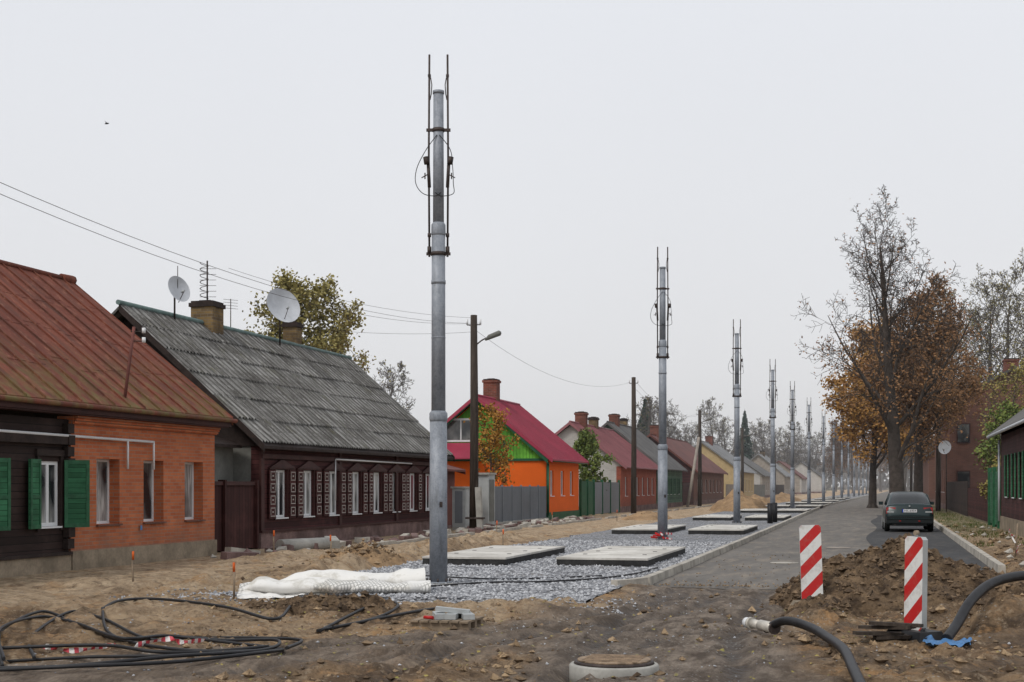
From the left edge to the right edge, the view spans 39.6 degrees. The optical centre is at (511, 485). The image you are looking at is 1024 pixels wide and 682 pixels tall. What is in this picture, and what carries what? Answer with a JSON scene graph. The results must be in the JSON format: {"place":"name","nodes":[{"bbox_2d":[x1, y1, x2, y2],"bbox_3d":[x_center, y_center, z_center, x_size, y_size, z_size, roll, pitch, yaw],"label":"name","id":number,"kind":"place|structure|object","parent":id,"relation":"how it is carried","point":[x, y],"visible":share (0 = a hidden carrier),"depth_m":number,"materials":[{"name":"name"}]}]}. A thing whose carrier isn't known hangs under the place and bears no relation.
{"place":"outdoors","nodes":[
{"label":"outdoors","id":0,"kind":"place"},
{"bbox_2d":[0,487,1023,681],"bbox_3d":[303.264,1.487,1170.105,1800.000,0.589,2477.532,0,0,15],"label":"ground","id":1,"kind":"structure","parent":0,"point":[83,593],"depth_m":16.01,"materials":[{"name":"soil"}]},
{"bbox_2d":[0,414,74,577],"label":"timber walls","id":2,"kind":"structure","parent":1,"relation":"on","point":[24,550],"depth_m":26.57,"materials":[{"name":"brown wood"}]},
{"bbox_2d":[0,327,154,529],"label":"conduit and mast","id":3,"kind":"object","parent":2,"relation":"on","point":[133,331],"visible":0.95,"depth_m":29.86,"materials":[{"name":"metal"}]},
{"bbox_2d":[0,449,205,530],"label":"windows","id":4,"kind":"structure","parent":2,"relation":"attached to","point":[74,493],"depth_m":27.63,"materials":[{"name":"white paint"}]},
{"bbox_2d":[0,409,220,569],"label":"brick walls","id":5,"kind":"structure","parent":1,"relation":"on","point":[176,536],"depth_m":30.74,"materials":[{"name":"brick"}]},
{"bbox_2d":[0,260,237,427],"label":"roof","id":6,"kind":"structure","parent":5,"relation":"on","point":[65,339],"depth_m":30.77,"materials":[{"name":"metal"}]},
{"bbox_2d":[43,636,204,652],"bbox_3d":[-3.880,1.591,14.218,1.589,0.127,0.380,0,0,-12],"label":"warning tape","id":7,"kind":"object","parent":1,"relation":"on","point":[138,644],"visible":0.88,"depth_m":14.27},
{"bbox_2d":[0,593,434,671],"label":"black cable coil","id":8,"kind":"object","parent":1,"relation":"on","point":[167,652],"visible":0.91,"depth_m":14.07,"materials":[{"name":"rubber"}]},
{"bbox_2d":[215,436,241,480],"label":"cement shed","id":9,"kind":"structure","parent":1,"relation":"on","point":[224,459],"depth_m":37.12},
{"bbox_2d":[215,480,258,551],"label":"yard gate","id":10,"kind":"structure","parent":1,"relation":"on","point":[236,514],"depth_m":36.38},
{"bbox_2d":[122,319,429,548],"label":"walls","id":11,"kind":"structure","parent":1,"relation":"on","point":[252,460],"depth_m":41.42,"materials":[{"name":"brown paint"}]},
{"bbox_2d":[111,300,454,500],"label":"roof","id":12,"kind":"structure","parent":11,"relation":"on","point":[267,392],"depth_m":43.01,"materials":[{"name":"grey stone"}]},
{"bbox_2d":[168,276,189,319],"bbox_3d":[-9.511,-5.326,40.647,0.678,1.351,0.431,0,0,-22],"label":"satellite dish","id":13,"kind":"object","parent":12,"relation":"on","point":[181,292],"visible":0.98,"depth_m":40.74,"materials":[{"name":"metal"}]},
{"bbox_2d":[189,300,225,334],"bbox_3d":[-9.210,-4.920,42.986,0.820,1.340,0.820,0,0,15],"label":"chimney","id":14,"kind":"object","parent":12,"relation":"on","point":[210,313],"visible":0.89,"depth_m":42.66,"materials":[{"name":"brick"}]},
{"bbox_2d":[267,288,299,345],"bbox_3d":[-7.606,-5.627,47.389,1.168,1.954,0.618,0,0,-17],"label":"satellite dish","id":15,"kind":"object","parent":12,"relation":"on","point":[283,309],"visible":1,"depth_m":47.57,"materials":[{"name":"metal"}]},
{"bbox_2d":[281,321,303,346],"bbox_3d":[-7.673,-4.995,49.715,0.600,1.490,0.600,0,0,15],"label":"chimney","id":16,"kind":"object","parent":12,"relation":"on","point":[292,331],"visible":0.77,"depth_m":49.48,"materials":[{"name":"brick"}]},
{"bbox_2d":[268,460,429,519],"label":"windows","id":17,"kind":"structure","parent":11,"relation":"attached to","point":[369,491],"depth_m":43.21,"materials":[{"name":"white paint"}]},
{"bbox_2d":[275,536,339,550],"bbox_3d":[-4.982,1.485,36.003,0.785,0.349,2.936,0,0,19],"label":"concrete pipe","id":18,"kind":"object","parent":1,"relation":"on","point":[305,543],"visible":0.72,"depth_m":35.43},
{"bbox_2d":[242,266,379,373],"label":"yellowing tree","id":19,"kind":"object","parent":1,"relation":"on","point":[337,339],"visible":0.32,"depth_m":78.16,"materials":[{"name":"green plant"}]},
{"bbox_2d":[244,590,401,614],"bbox_3d":[-2.389,1.535,18.284,2.875,0.395,1.150,0,0,15],"label":"dirt mound","id":20,"kind":"object","parent":1,"relation":"on","point":[344,603],"visible":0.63,"depth_m":18.04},
{"bbox_2d":[237,568,430,598],"bbox_3d":[-2.720,1.478,21.624,2.904,0.426,1.453,0,0,-12],"label":"white geotextile roll","id":21,"kind":"object","parent":1,"relation":"on","point":[337,581],"visible":0.91,"depth_m":21.16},
{"bbox_2d":[319,538,406,567],"bbox_3d":[-3.046,1.417,29.301,2.070,0.664,3.450,0,0,15],"label":"sand mound","id":22,"kind":"object","parent":1,"relation":"on","point":[387,557],"visible":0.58,"depth_m":28.79,"materials":[{"name":"sand"}]},
{"bbox_2d":[374,359,415,411],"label":"bare tree","id":23,"kind":"object","parent":1,"relation":"on","point":[390,383],"visible":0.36,"depth_m":118.85,"materials":[{"name":"grey plant"}]},
{"bbox_2d":[210,516,594,559],"bbox_3d":[-1.431,1.581,50.838,1.624,0.347,40.331,0,0,15],"label":"kerbstone rubble","id":24,"kind":"object","parent":1,"relation":"on","point":[231,552],"visible":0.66,"depth_m":42.90,"materials":[{"name":"concrete"}]},
{"bbox_2d":[409,606,483,630],"bbox_3d":[-0.745,1.554,16.649,0.723,0.280,0.700,0,0,15],"label":"pallet","id":25,"kind":"object","parent":1,"relation":"on","point":[439,619],"visible":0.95,"depth_m":16.42,"materials":[{"name":"wood"}]},
{"bbox_2d":[447,465,465,528],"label":"dark red shed","id":26,"kind":"structure","parent":1,"relation":"on","point":[451,470],"depth_m":55.91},
{"bbox_2d":[451,486,469,529],"bbox_3d":[-1.817,0.890,53.776,0.600,1.720,1.500,0,0,15],"label":"utility cabinet","id":27,"kind":"object","parent":1,"relation":"on","point":[460,502],"visible":0.57,"depth_m":53.10,"materials":[{"name":"silver metal"}]},
{"bbox_2d":[465,315,500,528],"bbox_3d":[-1.015,-2.150,51.144,1.343,8.001,0.428,0,0,15],"label":"wooden utility pole","id":28,"kind":"object","parent":1,"relation":"on","point":[475,517],"visible":0.94,"depth_m":51.16,"materials":[{"name":"wood"}]},
{"bbox_2d":[478,473,496,524],"bbox_3d":[-1.075,0.560,58.232,0.600,2.180,1.200,0,0,15],"label":"white gate post","id":29,"kind":"object","parent":1,"relation":"on","point":[486,482],"visible":0.79,"depth_m":57.76,"materials":[{"name":"concrete"}]},
{"bbox_2d":[463,402,522,485],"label":"orange tree","id":30,"kind":"object","parent":1,"relation":"on","point":[495,438],"visible":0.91,"depth_m":65.18,"materials":[{"name":"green plant"}]},
{"bbox_2d":[447,409,579,519],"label":"walls","id":31,"kind":"structure","parent":1,"relation":"on","point":[533,473],"depth_m":69.82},
{"bbox_2d":[447,402,587,517],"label":"green gable","id":32,"kind":"structure","parent":31,"relation":"attached to","point":[458,438],"depth_m":69.19,"materials":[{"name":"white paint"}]},
{"bbox_2d":[447,394,588,464],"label":"roof","id":33,"kind":"structure","parent":31,"relation":"on","point":[537,434],"depth_m":71.89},
{"bbox_2d":[482,378,500,400],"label":"chimney","id":34,"kind":"object","parent":33,"relation":"on","point":[491,387],"visible":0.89,"depth_m":72.57,"materials":[{"name":"red brick"}]},
{"bbox_2d":[495,485,547,523],"bbox_3d":[0.404,0.860,63.737,0.200,1.780,10.000,0,0,15],"label":"grey sheet fence","id":35,"kind":"object","parent":1,"relation":"on","point":[514,504],"visible":0.91,"depth_m":63.41,"materials":[{"name":"metal"}]},
{"bbox_2d":[35,539,1012,681],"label":"gravel stones","id":36,"kind":"object","parent":1,"relation":"on","point":[483,572],"visible":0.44,"depth_m":24.75,"materials":[{"name":"gravel"}]},
{"bbox_2d":[369,505,711,546],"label":"kerb","id":37,"kind":"structure","parent":1,"relation":"on","point":[390,542],"depth_m":52.33,"materials":[{"name":"concrete"}]},
{"bbox_2d":[222,493,868,602],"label":"gravel bed","id":38,"kind":"object","parent":1,"relation":"on","point":[676,536],"visible":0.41,"depth_m":42.77,"materials":[{"name":"gravel"}]},
{"bbox_2d":[415,54,454,583],"bbox_3d":[-1.221,-2.740,23.543,0.551,8.800,0.566,0,0,33],"label":"catenary pole","id":39,"kind":"object","parent":38,"relation":"on","point":[438,417],"visible":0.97,"depth_m":23.47,"materials":[{"name":"metal"}]},
{"bbox_2d":[422,545,564,565],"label":"concrete track slab","id":40,"kind":"structure","parent":38,"relation":"on","point":[497,555],"depth_m":30.41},
{"bbox_2d":[425,567,657,586],"bbox_3d":[0.778,1.577,25.108,5.670,0.077,3.389,0,0,-20],"label":"black cable","id":41,"kind":"object","parent":38,"relation":"on","point":[533,578],"visible":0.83,"depth_m":24.17,"materials":[{"name":"rubber"}]},
{"bbox_2d":[556,546,685,566],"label":"concrete track slab","id":42,"kind":"structure","parent":38,"relation":"on","point":[634,556],"depth_m":29.54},
{"bbox_2d":[611,524,685,533],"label":"concrete track slab","id":43,"kind":"structure","parent":38,"relation":"on","point":[642,529],"depth_m":48.17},
{"bbox_2d":[650,247,671,539],"bbox_3d":[4.503,-2.740,42.514,0.551,8.800,0.566,0,0,30],"label":"catenary pole","id":44,"kind":"object","parent":38,"relation":"on","point":[662,355],"visible":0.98,"depth_m":42.44,"materials":[{"name":"metal"}]},
{"bbox_2d":[688,525,757,534],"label":"concrete track slab","id":45,"kind":"structure","parent":38,"relation":"on","point":[727,529],"depth_m":47.42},
{"bbox_2d":[728,319,743,523],"bbox_3d":[9.648,-2.740,61.015,0.551,8.800,0.566,0,0,35],"label":"catenary pole","id":46,"kind":"object","parent":38,"relation":"on","point":[736,460],"visible":0.98,"depth_m":60.94,"materials":[{"name":"metal"}]},
{"bbox_2d":[766,359,777,502],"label":"catenary pole","id":47,"kind":"object","parent":38,"relation":"on","point":[772,416],"visible":0.87,"depth_m":80.09,"materials":[{"name":"metal"}]},
{"bbox_2d":[787,381,796,508],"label":"catenary pole","id":48,"kind":"object","parent":38,"relation":"on","point":[792,468],"visible":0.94,"depth_m":96.92,"materials":[{"name":"metal"}]},
{"bbox_2d":[804,402,812,504],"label":"catenary pole","id":49,"kind":"object","parent":38,"relation":"on","point":[808,478],"visible":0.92,"depth_m":114.76,"materials":[{"name":"metal"}]},
{"bbox_2d":[139,537,1023,681],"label":"soil clods","id":50,"kind":"object","parent":1,"relation":"on","point":[804,638],"visible":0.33,"depth_m":14.09,"materials":[{"name":"soil"}]},
{"bbox_2d":[572,427,616,490],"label":"green garden tree","id":51,"kind":"object","parent":1,"relation":"on","point":[586,446],"visible":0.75,"depth_m":84.10,"materials":[{"name":"green plant"}]},
{"bbox_2d":[579,479,619,515],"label":"green yard fence","id":52,"kind":"object","parent":1,"relation":"on","point":[595,498],"visible":1,"depth_m":81.25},
{"bbox_2d":[557,425,656,512],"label":"walls","id":53,"kind":"structure","parent":1,"relation":"on","point":[615,471],"depth_m":90.32,"materials":[{"name":"red brick"}]},
{"bbox_2d":[555,420,657,469],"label":"roof","id":54,"kind":"structure","parent":53,"relation":"on","point":[615,444],"depth_m":94.35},
{"bbox_2d":[569,654,658,681],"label":"manhole cover","id":55,"kind":"object","parent":1,"relation":"on","point":[600,666],"visible":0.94,"depth_m":12.42,"materials":[{"name":"concrete"}]},
{"bbox_2d":[209,548,1020,681],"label":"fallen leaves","id":56,"kind":"object","parent":1,"relation":"on","point":[676,674],"visible":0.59,"depth_m":14.50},
{"bbox_2d":[629,377,637,513],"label":"wooden utility pole","id":57,"kind":"object","parent":1,"relation":"on","point":[633,462],"visible":0.91,"depth_m":83.16,"materials":[{"name":"wood"}]},
{"bbox_2d":[0,182,716,429],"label":"overhead wires","id":58,"kind":"object","parent":57,"relation":"attached to","point":[263,279],"visible":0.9,"depth_m":34.13,"materials":[{"name":"metal"}]},
{"bbox_2d":[605,425,682,508],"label":"walls","id":59,"kind":"structure","parent":1,"relation":"on","point":[675,500],"depth_m":110.21,"materials":[{"name":"green wood"}]},
{"bbox_2d":[601,421,687,472],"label":"roof","id":60,"kind":"structure","parent":59,"relation":"on","point":[647,446],"depth_m":107.91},
{"bbox_2d":[622,511,671,519],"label":"sand mound","id":61,"kind":"object","parent":1,"relation":"on","point":[647,515],"visible":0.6,"depth_m":68.89,"materials":[{"name":"sand"}]},
{"bbox_2d":[627,394,672,437],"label":"bare tree","id":62,"kind":"object","parent":1,"relation":"on","point":[650,398],"visible":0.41,"depth_m":165.85,"materials":[{"name":"grey plant"}]},
{"bbox_2d":[649,437,723,504],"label":"walls","id":63,"kind":"structure","parent":1,"relation":"on","point":[712,483],"depth_m":130.80,"materials":[{"name":"brick"}]},
{"bbox_2d":[647,433,727,474],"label":"roof","id":64,"kind":"structure","parent":63,"relation":"on","point":[683,451],"depth_m":132.26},
{"bbox_2d":[696,410,712,505],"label":"wooden utility pole","id":65,"kind":"object","parent":1,"relation":"on","point":[700,465],"visible":0.95,"depth_m":113.56,"materials":[{"name":"wood"}]},
{"bbox_2d":[689,396,733,447],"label":"bare tree","id":66,"kind":"object","parent":1,"relation":"on","point":[709,404],"visible":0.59,"depth_m":268.44,"materials":[{"name":"grey plant"}]},
{"bbox_2d":[695,444,753,497],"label":"walls","id":67,"kind":"structure","parent":1,"relation":"on","point":[720,462],"depth_m":157.42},
{"bbox_2d":[693,441,757,474],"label":"roof","id":68,"kind":"structure","parent":67,"relation":"on","point":[723,453],"depth_m":163.23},
{"bbox_2d":[712,417,746,452],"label":"bare tree","id":69,"kind":"object","parent":1,"relation":"on","point":[723,432],"visible":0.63,"depth_m":233.27,"materials":[{"name":"grey plant"}]},
{"bbox_2d":[682,483,783,504],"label":"timber yard fence","id":70,"kind":"object","parent":1,"relation":"on","point":[759,490],"visible":0.54,"depth_m":147.78,"materials":[{"name":"brown paint"}]},
{"bbox_2d":[709,490,766,511],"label":"sand mound","id":71,"kind":"object","parent":1,"relation":"on","point":[726,503],"visible":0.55,"depth_m":91.30,"materials":[{"name":"sand"}]},
{"bbox_2d":[611,495,868,590],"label":"kerb","id":72,"kind":"structure","parent":1,"relation":"on","point":[659,575],"depth_m":30.52,"materials":[{"name":"concrete"}]},
{"bbox_2d":[740,410,753,458],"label":"conifer tree","id":73,"kind":"object","parent":1,"relation":"on","point":[748,452],"visible":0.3,"depth_m":237.43,"materials":[{"name":"green plant"}]},
{"bbox_2d":[751,455,789,493],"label":"walls","id":74,"kind":"structure","parent":1,"relation":"on","point":[781,479],"depth_m":233.12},
{"bbox_2d":[776,431,800,466],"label":"bare tree","id":75,"kind":"object","parent":1,"relation":"on","point":[787,448],"visible":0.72,"depth_m":295.15,"materials":[{"name":"grey plant"}]},
{"bbox_2d":[742,616,865,681],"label":"pump hose","id":76,"kind":"object","parent":1,"relation":"on","point":[839,645],"visible":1,"depth_m":14.70,"materials":[{"name":"black rubber"}]},
{"bbox_2d":[790,525,822,604],"bbox_3d":[3.956,1.070,18.806,0.600,1.100,0.400,-2,0,7],"label":"striped barrier board","id":77,"kind":"object","parent":1,"relation":"on","point":[810,547],"visible":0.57,"depth_m":18.77,"materials":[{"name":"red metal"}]},
{"bbox_2d":[794,462,825,492],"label":"walls","id":78,"kind":"structure","parent":1,"relation":"on","point":[816,481],"depth_m":313.42,"materials":[{"name":"paint"}]},
{"bbox_2d":[726,443,930,489],"bbox_3d":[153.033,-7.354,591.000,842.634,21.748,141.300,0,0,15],"label":"distant trees","id":79,"kind":"object","parent":1,"relation":"on","point":[885,485],"visible":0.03,"depth_m":541.17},
{"bbox_2d":[818,437,851,494],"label":"street tree","id":80,"kind":"object","parent":1,"relation":"on","point":[837,449],"visible":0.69,"depth_m":262.70,"materials":[{"name":"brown plant"}]},
{"bbox_2d":[819,306,933,507],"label":"golden birch tree","id":81,"kind":"object","parent":1,"relation":"on","point":[861,419],"visible":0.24,"depth_m":105.39,"materials":[{"name":"orange plant"}]},
{"bbox_2d":[852,621,923,639],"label":"timber offcuts","id":82,"kind":"object","parent":1,"relation":"on","point":[881,635],"visible":0.96,"depth_m":15.07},
{"bbox_2d":[760,532,1023,616],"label":"dirt mound","id":83,"kind":"object","parent":1,"relation":"on","point":[870,580],"visible":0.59,"depth_m":19.03,"materials":[{"name":"soil"}]},
{"bbox_2d":[778,593,859,617],"bbox_3d":[3.840,1.554,17.806,1.150,0.428,1.610,0,0,15],"label":"dirt mound","id":84,"kind":"object","parent":83,"relation":"on","point":[829,602],"visible":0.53,"depth_m":17.54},
{"bbox_2d":[791,184,1009,493],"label":"lime tree","id":85,"kind":"object","parent":1,"relation":"on","point":[893,423],"visible":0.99,"depth_m":84.96,"materials":[{"name":"brown plant"}]},
{"bbox_2d":[887,530,942,642],"bbox_3d":[4.342,1.064,15.292,0.400,1.168,0.600,0,1,-25],"label":"striped barrier board","id":86,"kind":"object","parent":1,"relation":"on","point":[915,579],"visible":0.86,"depth_m":15.22,"materials":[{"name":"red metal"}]},
{"bbox_2d":[855,270,993,491],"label":"brown leaved tree","id":87,"kind":"object","parent":1,"relation":"on","point":[959,400],"visible":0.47,"depth_m":90.97,"materials":[{"name":"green plant"}]},
{"bbox_2d":[923,450,934,501],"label":"house","id":88,"kind":"structure","parent":1,"relation":"on","point":[929,478],"depth_m":134.40,"materials":[{"name":"brick"}]},
{"bbox_2d":[933,390,940,510],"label":"wooden utility pole","id":89,"kind":"object","parent":1,"relation":"on","point":[938,483],"visible":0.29,"depth_m":91.90,"materials":[{"name":"wood"}]},
{"bbox_2d":[923,635,974,646],"bbox_3d":[4.511,1.617,14.714,0.506,0.106,0.406,0,0,15],"label":"blue tarp","id":90,"kind":"object","parent":1,"relation":"on","point":[930,641],"visible":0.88,"depth_m":14.70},
{"bbox_2d":[916,277,1006,446],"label":"bare birch tree","id":91,"kind":"object","parent":1,"relation":"on","point":[964,300],"visible":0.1,"depth_m":123.22,"materials":[{"name":"grey plant"}]},
{"bbox_2d":[947,481,987,521],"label":"dark yard fence","id":92,"kind":"object","parent":1,"relation":"on","point":[963,499],"visible":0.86,"depth_m":75.26,"materials":[{"name":"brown wood"}]},
{"bbox_2d":[934,520,1005,572],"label":"kerb","id":93,"kind":"structure","parent":1,"relation":"on","point":[991,562],"depth_m":34.16,"materials":[{"name":"concrete"}]},
{"bbox_2d":[932,263,1023,387],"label":"bare birch tree","id":94,"kind":"object","parent":1,"relation":"on","point":[989,322],"visible":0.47,"depth_m":120.65,"materials":[{"name":"grey plant"}]},
{"bbox_2d":[934,371,1023,508],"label":"walls","id":95,"kind":"structure","parent":1,"relation":"on","point":[961,457],"depth_m":99.14,"materials":[{"name":"brick"}]},
{"bbox_2d":[957,423,1000,487],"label":"gable windows","id":96,"kind":"structure","parent":95,"relation":"attached to","point":[963,475],"depth_m":99.17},
{"bbox_2d":[941,571,1023,639],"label":"pump hose","id":97,"kind":"object","parent":1,"relation":"on","point":[968,604],"visible":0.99,"depth_m":15.45,"materials":[{"name":"black rubber"}]},
{"bbox_2d":[946,524,1023,566],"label":"rubble","id":98,"kind":"object","parent":1,"relation":"on","point":[998,551],"visible":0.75,"depth_m":40.40,"materials":[{"name":"stone"}]},
{"bbox_2d":[951,582,1023,615],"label":"dirt mound","id":99,"kind":"object","parent":1,"relation":"on","point":[1015,588],"visible":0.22,"depth_m":16.79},
{"bbox_2d":[957,247,1023,383],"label":"bare birch tree","id":100,"kind":"object","parent":1,"relation":"on","point":[1009,288],"visible":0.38,"depth_m":133.13,"materials":[{"name":"grey plant"}]},
{"bbox_2d":[988,466,1000,528],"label":"green gate","id":101,"kind":"structure","parent":1,"relation":"on","point":[993,521],"depth_m":56.99,"materials":[{"name":"paint"}]},
{"bbox_2d":[972,358,1023,451],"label":"tree","id":102,"kind":"object","parent":1,"relation":"on","point":[1018,371],"visible":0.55,"depth_m":79.88,"materials":[{"name":"green plant"}]},
{"bbox_2d":[972,396,1023,487],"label":"green bush","id":103,"kind":"object","parent":1,"relation":"on","point":[992,442],"visible":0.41,"depth_m":71.17,"materials":[{"name":"green plant"}]},
{"bbox_2d":[996,287,1023,372],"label":"bare birch tree","id":104,"kind":"object","parent":1,"relation":"on","point":[1017,350],"visible":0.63,"depth_m":113.87,"materials":[{"name":"grey plant"}]},
{"bbox_2d":[1000,423,1023,537],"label":"walls","id":105,"kind":"structure","parent":1,"relation":"on","point":[1012,509],"depth_m":49.57,"materials":[{"name":"brown paint"}]},
{"bbox_2d":[986,419,1023,520],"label":"gutter","id":106,"kind":"object","parent":105,"relation":"attached to","point":[1006,428],"visible":1,"depth_m":54.23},
{"bbox_2d":[1004,451,1023,498],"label":"windows","id":107,"kind":"structure","parent":105,"relation":"attached to","point":[1014,475],"depth_m":48.23,"materials":[{"name":"white paint"}]},
{"bbox_2d":[0,0,1023,486],"label":"sky","id":108,"kind":"structure","parent":0,"point":[741,139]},
{"bbox_2d":[654,491,989,589],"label":"road","id":109,"kind":"structure","parent":0,"point":[847,524],"depth_m":36.47,"materials":[{"name":"asphalt"}]},
{"bbox_2d":[866,515,990,569],"bbox_3d":[14.662,1.656,53.224,2.580,0.001,54.000,0,0,15],"label":"asphalt patch","id":110,"kind":"object","parent":109,"relation":"on","point":[946,546],"visible":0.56,"depth_m":43.77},
{"bbox_2d":[879,491,933,531],"bbox_3d":[14.640,0.932,52.720,2.000,1.445,4.385,0,0,13],"label":"parked car","id":111,"kind":"object","parent":110,"relation":"on","point":[907,508],"visible":1,"depth_m":50.82,"materials":[{"name":"teal paint"}]},
{"bbox_2d":[933,510,1023,546],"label":"verge grass","id":112,"kind":"structure","parent":0,"point":[970,525],"depth_m":53.69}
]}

